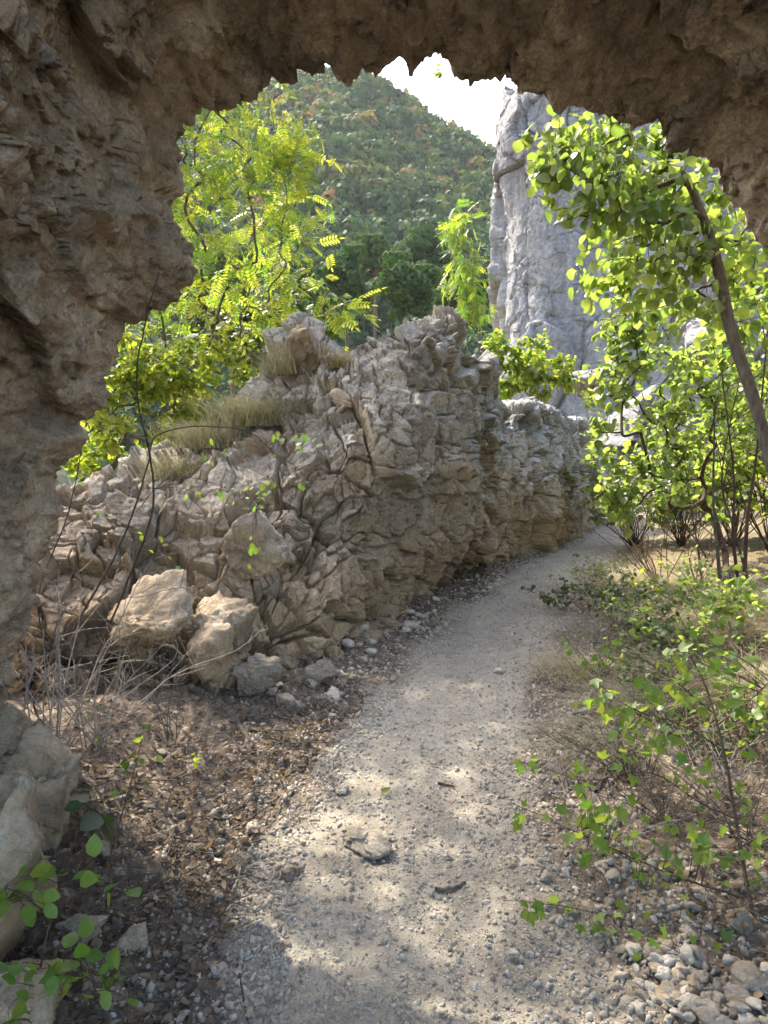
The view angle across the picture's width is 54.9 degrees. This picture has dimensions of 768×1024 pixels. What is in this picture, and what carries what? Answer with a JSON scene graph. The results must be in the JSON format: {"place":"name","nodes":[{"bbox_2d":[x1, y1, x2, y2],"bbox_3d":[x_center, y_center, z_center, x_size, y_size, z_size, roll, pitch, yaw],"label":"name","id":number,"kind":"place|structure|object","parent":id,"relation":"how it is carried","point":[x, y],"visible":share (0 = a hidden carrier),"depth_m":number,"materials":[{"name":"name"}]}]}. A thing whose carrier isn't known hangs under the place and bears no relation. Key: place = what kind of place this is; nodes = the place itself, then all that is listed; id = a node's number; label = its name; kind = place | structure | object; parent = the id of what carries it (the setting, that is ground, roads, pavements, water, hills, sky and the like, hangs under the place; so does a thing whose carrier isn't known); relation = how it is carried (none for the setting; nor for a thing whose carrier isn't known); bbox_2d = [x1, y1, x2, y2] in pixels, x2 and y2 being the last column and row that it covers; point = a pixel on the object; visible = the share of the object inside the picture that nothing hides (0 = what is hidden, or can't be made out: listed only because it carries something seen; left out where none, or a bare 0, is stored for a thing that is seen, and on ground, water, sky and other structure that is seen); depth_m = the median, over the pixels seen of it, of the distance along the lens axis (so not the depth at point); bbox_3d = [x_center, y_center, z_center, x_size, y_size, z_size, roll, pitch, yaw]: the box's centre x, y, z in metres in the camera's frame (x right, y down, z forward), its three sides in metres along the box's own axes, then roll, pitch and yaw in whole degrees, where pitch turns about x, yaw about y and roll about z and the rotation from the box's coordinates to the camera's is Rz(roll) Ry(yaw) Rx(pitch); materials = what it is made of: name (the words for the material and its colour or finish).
{"place":"outdoors","nodes":[
{"label":"outdoors","id":0,"kind":"place"},
{"bbox_2d":[57,206,368,487],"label":"hill","id":1,"kind":"structure","parent":0,"point":[63,475],"depth_m":101.58,"materials":[{"name":"plant"}]},
{"bbox_2d":[76,65,496,482],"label":"forest","id":2,"kind":"object","parent":1,"relation":"on","point":[407,159],"visible":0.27,"depth_m":184.96,"materials":[{"name":"green plant"}]},
{"bbox_2d":[349,229,397,339],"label":"broadleaf tree","id":3,"kind":"object","parent":1,"relation":"on","point":[370,265],"visible":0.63,"depth_m":76.63,"materials":[{"name":"green plant"}]},
{"bbox_2d":[2,444,767,1023],"bbox_3d":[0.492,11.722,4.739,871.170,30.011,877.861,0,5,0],"label":"ground","id":4,"kind":"structure","parent":0,"point":[214,994],"depth_m":3.31,"materials":[{"name":"soil"}]},
{"bbox_2d":[0,700,35,774],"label":"boulder","id":5,"kind":"object","parent":4,"relation":"on","point":[15,722],"visible":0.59,"depth_m":2.95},
{"bbox_2d":[0,768,57,961],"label":"boulder","id":6,"kind":"object","parent":4,"relation":"on","point":[22,838],"visible":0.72,"depth_m":1.98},
{"bbox_2d":[0,958,66,1023],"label":"boulder","id":7,"kind":"object","parent":4,"relation":"on","point":[41,1007],"visible":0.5,"depth_m":1.90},
{"bbox_2d":[1,717,82,850],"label":"boulder","id":8,"kind":"object","parent":4,"relation":"on","point":[48,758],"visible":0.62,"depth_m":2.65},
{"bbox_2d":[0,819,141,1023],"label":"sapling","id":9,"kind":"object","parent":4,"relation":"on","point":[52,978],"visible":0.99,"depth_m":1.86,"materials":[{"name":"green plant"}]},
{"bbox_2d":[55,913,107,945],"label":"boulder","id":10,"kind":"object","parent":4,"relation":"on","point":[70,924],"visible":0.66,"depth_m":2.23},
{"bbox_2d":[64,791,113,929],"bbox_3d":[-0.987,1.125,2.485,0.145,0.362,0.388,-2,6,-18],"label":"sapling","id":11,"kind":"object","parent":4,"relation":"on","point":[91,822],"visible":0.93,"depth_m":2.46,"materials":[{"name":"green plant"}]},
{"bbox_2d":[0,545,181,746],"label":"bare shrub","id":12,"kind":"object","parent":4,"relation":"on","point":[59,713],"visible":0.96,"depth_m":3.28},
{"bbox_2d":[115,922,147,955],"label":"boulder","id":13,"kind":"object","parent":4,"relation":"on","point":[134,937],"visible":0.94,"depth_m":2.23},
{"bbox_2d":[0,593,272,751],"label":"bare shrub","id":14,"kind":"object","parent":4,"relation":"on","point":[96,736],"visible":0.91,"depth_m":3.46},
{"bbox_2d":[85,699,199,852],"bbox_3d":[-0.936,0.971,2.869,0.363,0.437,0.555,-4,6,-34],"label":"sapling","id":15,"kind":"object","parent":4,"relation":"on","point":[125,766],"visible":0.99,"depth_m":2.75,"materials":[{"name":"green plant"}]},
{"bbox_2d":[88,273,200,678],"bbox_3d":[-1.083,-0.108,3.200,0.556,1.769,0.196,0,5,4],"label":"slender shrub","id":16,"kind":"object","parent":4,"relation":"on","point":[126,583],"visible":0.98,"depth_m":3.21,"materials":[{"name":"brown plant"}]},
{"bbox_2d":[62,323,260,484],"bbox_3d":[-2.386,0.694,8.268,2.401,5.892,1.266,-3,6,-30],"label":"round leaved tree","id":17,"kind":"object","parent":4,"relation":"on","point":[157,381],"visible":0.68,"depth_m":7.97,"materials":[{"name":"green plant"}]},
{"bbox_2d":[77,633,257,741],"bbox_3d":[-1.089,0.872,3.641,0.820,0.532,0.529,4,7,38],"label":"bare shrub","id":18,"kind":"object","parent":4,"relation":"on","point":[180,727],"visible":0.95,"depth_m":3.65,"materials":[{"name":"brown plant"}]},
{"bbox_2d":[33,358,327,723],"bbox_3d":[-0.969,0.243,3.543,1.402,1.932,0.379,-2,6,-16],"label":"slender shrub","id":19,"kind":"object","parent":4,"relation":"on","point":[254,549],"visible":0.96,"depth_m":3.55,"materials":[{"name":"brown plant"}]},
{"bbox_2d":[210,961,228,977],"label":"stone","id":20,"kind":"object","parent":4,"relation":"on","point":[222,966],"visible":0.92,"depth_m":2.20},
{"bbox_2d":[183,591,258,689],"bbox_3d":[-1.032,0.794,4.385,0.488,0.595,0.401,3,6,32],"label":"boulder","id":21,"kind":"object","parent":4,"relation":"on","point":[227,623],"visible":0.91,"depth_m":4.32,"materials":[{"name":"stone"}]},
{"bbox_2d":[188,683,255,752],"bbox_3d":[-0.860,1.102,4.030,0.103,0.164,0.802,-4,7,-37],"label":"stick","id":22,"kind":"object","parent":4,"relation":"on","point":[196,688],"visible":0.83,"depth_m":4.07,"materials":[{"name":"wood"}]},
{"bbox_2d":[186,242,272,396],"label":"broadleaf tree","id":23,"kind":"object","parent":4,"relation":"on","point":[219,265],"visible":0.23,"depth_m":58.89,"materials":[{"name":"green plant"}]},
{"bbox_2d":[107,79,386,430],"bbox_3d":[-2.638,-1.544,7.697,5.369,11.453,6.273,0,5,0],"label":"feathery leaved tree","id":24,"kind":"object","parent":4,"relation":"on","point":[264,168],"visible":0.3,"depth_m":8.70,"materials":[{"name":"green plant"}]},
{"bbox_2d":[148,273,353,385],"bbox_3d":[-2.246,0.286,12.373,3.513,8.346,2.011,0,5,0],"label":"dark leaved tree","id":25,"kind":"object","parent":4,"relation":"on","point":[198,323],"visible":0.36,"depth_m":11.93,"materials":[{"name":"green plant"}]},
{"bbox_2d":[232,652,281,695],"bbox_3d":[-0.743,0.981,4.382,0.176,0.258,0.276,4,7,38],"label":"boulder","id":26,"kind":"object","parent":4,"relation":"on","point":[264,674],"visible":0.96,"depth_m":4.35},
{"bbox_2d":[275,693,295,709],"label":"boulder","id":27,"kind":"object","parent":4,"relation":"on","point":[288,700],"visible":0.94,"depth_m":4.24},
{"bbox_2d":[258,254,326,311],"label":"broadleaf tree","id":28,"kind":"object","parent":4,"relation":"on","point":[294,267],"visible":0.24,"depth_m":53.66,"materials":[{"name":"green plant"}]},
{"bbox_2d":[8,305,603,696],"bbox_3d":[0.013,1.419,10.434,6.017,7.553,13.828,4,7,38],"label":"rock outcrop","id":29,"kind":"object","parent":4,"relation":"on","point":[430,463],"visible":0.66,"depth_m":5.92,"materials":[{"name":"stone"}]},
{"bbox_2d":[107,569,194,651],"bbox_3d":[-1.394,0.622,4.446,0.553,0.537,0.441,0,5,0],"label":"boulder","id":30,"kind":"object","parent":29,"relation":"on","point":[165,602],"visible":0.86,"depth_m":4.36,"materials":[{"name":"stone"}]},
{"bbox_2d":[111,450,210,479],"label":"grass tuft","id":31,"kind":"object","parent":29,"relation":"on","point":[167,473],"visible":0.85,"depth_m":5.97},
{"bbox_2d":[127,416,279,447],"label":"grass tuft","id":32,"kind":"object","parent":29,"relation":"on","point":[203,441],"visible":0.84,"depth_m":6.30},
{"bbox_2d":[147,385,326,426],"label":"grass tuft","id":33,"kind":"object","parent":29,"relation":"on","point":[253,417],"visible":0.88,"depth_m":6.40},
{"bbox_2d":[217,504,296,580],"bbox_3d":[-0.895,0.208,5.128,0.494,0.587,0.598,-2,6,-24],"label":"boulder","id":34,"kind":"object","parent":29,"relation":"on","point":[274,554],"visible":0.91,"depth_m":4.90,"materials":[{"name":"stone"}]},
{"bbox_2d":[219,340,333,376],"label":"grass tuft","id":35,"kind":"object","parent":29,"relation":"on","point":[284,368],"visible":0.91,"depth_m":6.70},
{"bbox_2d":[284,324,318,371],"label":"boulder","id":36,"kind":"object","parent":29,"relation":"on","point":[300,335],"visible":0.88,"depth_m":6.66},
{"bbox_2d":[330,388,353,413],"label":"boulder","id":37,"kind":"object","parent":29,"relation":"on","point":[342,402],"visible":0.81,"depth_m":6.04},
{"bbox_2d":[313,346,375,367],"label":"grass tuft","id":38,"kind":"object","parent":29,"relation":"on","point":[341,360],"visible":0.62,"depth_m":6.69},
{"bbox_2d":[303,658,339,685],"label":"boulder","id":39,"kind":"object","parent":4,"relation":"on","point":[322,671],"visible":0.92,"depth_m":4.68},
{"bbox_2d":[312,240,377,350],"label":"broadleaf tree","id":40,"kind":"object","parent":4,"relation":"on","point":[351,280],"visible":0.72,"depth_m":62.97,"materials":[{"name":"green plant"}]},
{"bbox_2d":[0,0,767,702],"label":"rock arch","id":41,"kind":"object","parent":4,"relation":"on","point":[102,102],"visible":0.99,"depth_m":3.02,"materials":[{"name":"stone"}]},
{"bbox_2d":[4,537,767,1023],"bbox_3d":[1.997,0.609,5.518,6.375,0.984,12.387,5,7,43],"label":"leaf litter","id":42,"kind":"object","parent":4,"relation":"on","point":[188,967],"visible":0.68,"depth_m":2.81,"materials":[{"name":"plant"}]},
{"bbox_2d":[4,536,767,1023],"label":"twig litter","id":43,"kind":"object","parent":4,"relation":"on","point":[170,846],"visible":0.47,"depth_m":2.76,"materials":[{"name":"brown plant"}]},
{"bbox_2d":[371,247,443,325],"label":"broadleaf tree","id":44,"kind":"object","parent":4,"relation":"on","point":[408,287],"visible":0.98,"depth_m":57.35,"materials":[{"name":"green plant"}]},
{"bbox_2d":[404,223,457,317],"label":"broadleaf tree","id":45,"kind":"object","parent":4,"relation":"on","point":[422,245],"visible":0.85,"depth_m":84.11,"materials":[{"name":"green plant"}]},
{"bbox_2d":[430,265,463,308],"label":"broadleaf tree","id":46,"kind":"object","parent":4,"relation":"on","point":[453,302],"visible":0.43,"depth_m":68.97,"materials":[{"name":"green plant"}]},
{"bbox_2d":[434,195,502,355],"bbox_3d":[1.670,-3.469,14.725,1.375,5.387,1.475,0,5,0],"label":"slender young tree","id":47,"kind":"object","parent":4,"relation":"on","point":[468,295],"visible":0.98,"depth_m":14.49,"materials":[{"name":"green plant"}]},
{"bbox_2d":[458,266,488,356],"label":"broadleaf tree","id":48,"kind":"object","parent":4,"relation":"on","point":[484,276],"visible":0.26,"depth_m":54.00,"materials":[{"name":"green plant"}]},
{"bbox_2d":[479,325,584,403],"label":"bush","id":49,"kind":"object","parent":4,"relation":"on","point":[525,361],"visible":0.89,"depth_m":16.57,"materials":[{"name":"green plant"}]},
{"bbox_2d":[475,732,608,805],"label":"dead twigs","id":50,"kind":"object","parent":4,"relation":"on","point":[563,791],"visible":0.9,"depth_m":3.37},
{"bbox_2d":[521,574,592,610],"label":"undergrowth shrub","id":51,"kind":"object","parent":4,"relation":"on","point":[550,600],"visible":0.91,"depth_m":6.76,"materials":[{"name":"green plant"}]},
{"bbox_2d":[463,639,660,693],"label":"grass tuft","id":52,"kind":"object","parent":4,"relation":"on","point":[575,667],"visible":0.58,"depth_m":4.90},
{"bbox_2d":[556,556,619,588],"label":"undergrowth shrub","id":53,"kind":"object","parent":4,"relation":"on","point":[590,570],"visible":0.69,"depth_m":7.64,"materials":[{"name":"green plant"}]},
{"bbox_2d":[539,596,644,646],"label":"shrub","id":54,"kind":"object","parent":4,"relation":"on","point":[595,637],"visible":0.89,"depth_m":5.45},
{"bbox_2d":[570,364,616,401],"bbox_3d":[5.201,-3.209,18.651,1.288,1.015,1.421,0,5,0],"label":"boulder","id":55,"kind":"object","parent":4,"relation":"on","point":[581,386],"visible":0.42,"depth_m":18.43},
{"bbox_2d":[479,700,712,792],"bbox_3d":[1.043,1.155,3.701,1.256,0.094,1.090,0,5,0],"label":"grass tuft","id":56,"kind":"object","parent":4,"relation":"on","point":[583,736],"visible":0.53,"depth_m":3.76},
{"bbox_2d":[553,627,659,679],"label":"undergrowth shrub","id":57,"kind":"object","parent":4,"relation":"on","point":[616,642],"visible":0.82,"depth_m":4.70,"materials":[{"name":"green plant"}]},
{"bbox_2d":[570,554,654,627],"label":"undergrowth shrub","id":58,"kind":"object","parent":4,"relation":"on","point":[615,591],"visible":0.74,"depth_m":5.92,"materials":[{"name":"green plant"}]},
{"bbox_2d":[561,448,670,545],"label":"background shrub","id":59,"kind":"object","parent":4,"relation":"on","point":[593,466],"visible":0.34,"depth_m":10.09,"materials":[{"name":"green plant"}]},
{"bbox_2d":[519,660,716,745],"bbox_3d":[1.329,1.074,4.130,1.266,0.140,1.298,0,5,0],"label":"grass tuft","id":60,"kind":"object","parent":4,"relation":"on","point":[624,693],"visible":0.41,"depth_m":4.24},
{"bbox_2d":[538,707,697,780],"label":"dead twigs","id":61,"kind":"object","parent":4,"relation":"on","point":[620,743],"visible":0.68,"depth_m":3.42,"materials":[{"name":"wood"}]},
{"bbox_2d":[509,773,726,873],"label":"dead twigs","id":62,"kind":"object","parent":4,"relation":"on","point":[645,827],"visible":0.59,"depth_m":2.89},
{"bbox_2d":[546,563,690,597],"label":"grass tuft","id":63,"kind":"object","parent":4,"relation":"on","point":[616,581],"visible":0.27,"depth_m":7.44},
{"bbox_2d":[586,585,678,646],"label":"undergrowth shrub","id":64,"kind":"object","parent":4,"relation":"on","point":[642,609],"visible":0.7,"depth_m":5.31,"materials":[{"name":"green plant"}]},
{"bbox_2d":[594,384,671,457],"bbox_3d":[4.876,-1.666,14.078,1.323,1.476,1.685,-1,5,-10],"label":"boulder","id":65,"kind":"object","parent":4,"relation":"on","point":[617,440],"visible":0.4,"depth_m":13.69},
{"bbox_2d":[503,597,767,966],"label":"sapling","id":66,"kind":"object","parent":4,"relation":"on","point":[702,843],"visible":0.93,"depth_m":2.60,"materials":[{"name":"green plant"}]},
{"bbox_2d":[512,105,767,474],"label":"leaning tree","id":67,"kind":"object","parent":4,"relation":"on","point":[670,210],"visible":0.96,"depth_m":4.87,"materials":[{"name":"green plant"}]},
{"bbox_2d":[619,555,674,618],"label":"undergrowth shrub","id":68,"kind":"object","parent":4,"relation":"on","point":[656,576],"visible":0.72,"depth_m":5.92,"materials":[{"name":"green plant"}]},
{"bbox_2d":[593,400,717,526],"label":"background shrub","id":69,"kind":"object","parent":4,"relation":"on","point":[651,453],"visible":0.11,"depth_m":12.04,"materials":[{"name":"green plant"}]},
{"bbox_2d":[571,364,743,587],"bbox_3d":[2.497,-0.294,7.011,1.356,2.067,1.272,0,5,0],"label":"bare shrub","id":70,"kind":"object","parent":4,"relation":"on","point":[647,551],"depth_m":6.78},
{"bbox_2d":[604,575,719,664],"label":"undergrowth shrub","id":71,"kind":"object","parent":4,"relation":"on","point":[659,637],"visible":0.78,"depth_m":4.90,"materials":[{"name":"green plant"}]},
{"bbox_2d":[654,980,681,1007],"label":"stone","id":72,"kind":"object","parent":4,"relation":"on","point":[666,987],"visible":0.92,"depth_m":2.09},
{"bbox_2d":[621,640,715,704],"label":"undergrowth shrub","id":73,"kind":"object","parent":4,"relation":"on","point":[641,664],"visible":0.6,"depth_m":4.26,"materials":[{"name":"green plant"}]},
{"bbox_2d":[589,737,753,839],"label":"dead twigs","id":74,"kind":"object","parent":4,"relation":"on","point":[657,804],"visible":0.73,"depth_m":3.01,"materials":[{"name":"brown plant"}]},
{"bbox_2d":[579,282,767,594],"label":"multi stem shrub","id":75,"kind":"object","parent":4,"relation":"on","point":[618,499],"visible":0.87,"depth_m":6.96,"materials":[{"name":"green plant"}]},
{"bbox_2d":[579,630,767,744],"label":"grass tuft","id":76,"kind":"object","parent":4,"relation":"on","point":[704,691],"visible":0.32,"depth_m":4.12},
{"bbox_2d":[590,561,758,606],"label":"grass tuft","id":77,"kind":"object","parent":4,"relation":"on","point":[672,584],"visible":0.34,"depth_m":6.74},
{"bbox_2d":[592,586,767,655],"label":"grass tuft","id":78,"kind":"object","parent":4,"relation":"on","point":[748,631],"visible":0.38,"depth_m":5.30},
{"bbox_2d":[613,657,755,745],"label":"dead twigs","id":79,"kind":"object","parent":4,"relation":"on","point":[684,710],"visible":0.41,"depth_m":3.73,"materials":[{"name":"brown plant"}]},
{"bbox_2d":[608,693,767,769],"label":"undergrowth shrub","id":80,"kind":"object","parent":4,"relation":"on","point":[669,713],"visible":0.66,"depth_m":3.44,"materials":[{"name":"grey plant"}]},
{"bbox_2d":[624,707,767,807],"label":"dead twigs","id":81,"kind":"object","parent":4,"relation":"on","point":[723,777],"visible":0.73,"depth_m":3.15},
{"bbox_2d":[686,972,706,995],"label":"stone","id":82,"kind":"object","parent":4,"relation":"on","point":[696,986],"visible":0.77,"depth_m":2.10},
{"bbox_2d":[628,595,767,682],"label":"undergrowth shrub","id":83,"kind":"object","parent":4,"relation":"on","point":[707,618],"visible":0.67,"depth_m":4.56,"materials":[{"name":"green plant"}]},
{"bbox_2d":[633,407,763,546],"bbox_3d":[3.810,-0.413,9.136,1.518,1.744,1.358,4,7,39],"label":"background shrub","id":84,"kind":"object","parent":4,"relation":"on","point":[681,541],"visible":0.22,"depth_m":9.32,"materials":[{"name":"green plant"}]},
{"bbox_2d":[643,367,754,596],"bbox_3d":[2.929,-0.243,6.488,1.138,1.956,1.033,0,5,0],"label":"bare shrub","id":85,"kind":"object","parent":4,"relation":"on","point":[733,528],"depth_m":6.21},
{"bbox_2d":[682,444,725,575],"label":"bare stem shrub","id":86,"kind":"object","parent":4,"relation":"on","point":[698,551],"visible":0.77,"depth_m":7.09,"materials":[{"name":"brown plant"}]},
{"bbox_2d":[641,746,767,849],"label":"dead twigs","id":87,"kind":"object","parent":4,"relation":"on","point":[750,823],"visible":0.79,"depth_m":2.79,"materials":[{"name":"brown plant"}]},
{"bbox_2d":[642,381,767,546],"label":"background shrub","id":88,"kind":"object","parent":4,"relation":"on","point":[717,499],"visible":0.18,"depth_m":8.62,"materials":[{"name":"green plant"}]},
{"bbox_2d":[695,1006,719,1023],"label":"stone","id":89,"kind":"object","parent":4,"relation":"on","point":[706,1015],"visible":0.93,"depth_m":1.96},
{"bbox_2d":[655,231,767,512],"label":"round leaved tree","id":90,"kind":"object","parent":4,"relation":"on","point":[760,310],"visible":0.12,"depth_m":8.93,"materials":[{"name":"green plant"}]},
{"bbox_2d":[659,573,767,628],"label":"shrub","id":91,"kind":"object","parent":4,"relation":"on","point":[761,596],"visible":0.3,"depth_m":5.76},
{"bbox_2d":[666,544,763,632],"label":"undergrowth shrub","id":92,"kind":"object","parent":4,"relation":"on","point":[698,563],"visible":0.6,"depth_m":5.55,"materials":[{"name":"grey plant"}]},
{"bbox_2d":[670,563,767,648],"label":"undergrowth shrub","id":93,"kind":"object","parent":4,"relation":"on","point":[721,620],"visible":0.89,"depth_m":5.04,"materials":[{"name":"green plant"}]},
{"bbox_2d":[673,644,767,751],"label":"undergrowth shrub","id":94,"kind":"object","parent":4,"relation":"on","point":[755,713],"visible":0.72,"depth_m":3.54,"materials":[{"name":"green plant"}]},
{"bbox_2d":[677,360,767,551],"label":"background shrub","id":95,"kind":"object","parent":4,"relation":"on","point":[761,470],"visible":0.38,"depth_m":7.73,"materials":[{"name":"green plant"}]},
{"bbox_2d":[682,318,767,373],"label":"boulder","id":96,"kind":"object","parent":4,"relation":"on","point":[693,327],"visible":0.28,"depth_m":12.17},
{"bbox_2d":[712,340,754,582],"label":"bare stem shrub","id":97,"kind":"object","parent":4,"relation":"on","point":[737,541],"visible":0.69,"depth_m":6.50,"materials":[{"name":"brown plant"}]},
{"bbox_2d":[722,983,753,1003],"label":"stone","id":98,"kind":"object","parent":4,"relation":"on","point":[734,992],"visible":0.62,"depth_m":2.05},
{"bbox_2d":[726,906,753,934],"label":"stone","id":99,"kind":"object","parent":4,"relation":"on","point":[741,915],"visible":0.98,"depth_m":2.33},
{"bbox_2d":[729,960,767,994],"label":"stone","id":100,"kind":"object","parent":4,"relation":"on","point":[748,976],"visible":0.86,"depth_m":2.08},
{"bbox_2d":[742,304,767,597],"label":"bare stem shrub","id":101,"kind":"object","parent":4,"relation":"on","point":[745,548],"visible":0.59,"depth_m":5.98,"materials":[{"name":"brown plant"}]},
{"bbox_2d":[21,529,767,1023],"bbox_3d":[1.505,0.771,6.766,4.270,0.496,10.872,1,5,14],"label":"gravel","id":102,"kind":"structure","parent":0,"point":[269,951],"depth_m":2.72,"materials":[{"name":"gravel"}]},
{"bbox_2d":[325,53,516,145],"label":"sky","id":103,"kind":"structure","parent":0,"point":[477,107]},
{"bbox_2d":[220,490,685,1023],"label":"path","id":104,"kind":"structure","parent":0,"point":[369,976],"depth_m":2.80,"materials":[{"name":"gravel"}]},
{"bbox_2d":[281,865,303,881],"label":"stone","id":105,"kind":"object","parent":104,"relation":"on","point":[289,873],"visible":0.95,"depth_m":2.71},
{"bbox_2d":[342,824,391,859],"bbox_3d":[-0.054,1.315,2.932,0.158,0.073,0.217,-4,7,-35],"label":"flat stone","id":106,"kind":"object","parent":104,"relation":"on","point":[366,841],"visible":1,"depth_m":2.92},
{"bbox_2d":[486,85,767,482],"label":"limestone cliff","id":107,"kind":"structure","parent":0,"point":[534,253],"depth_m":27.46,"materials":[{"name":"stone"}]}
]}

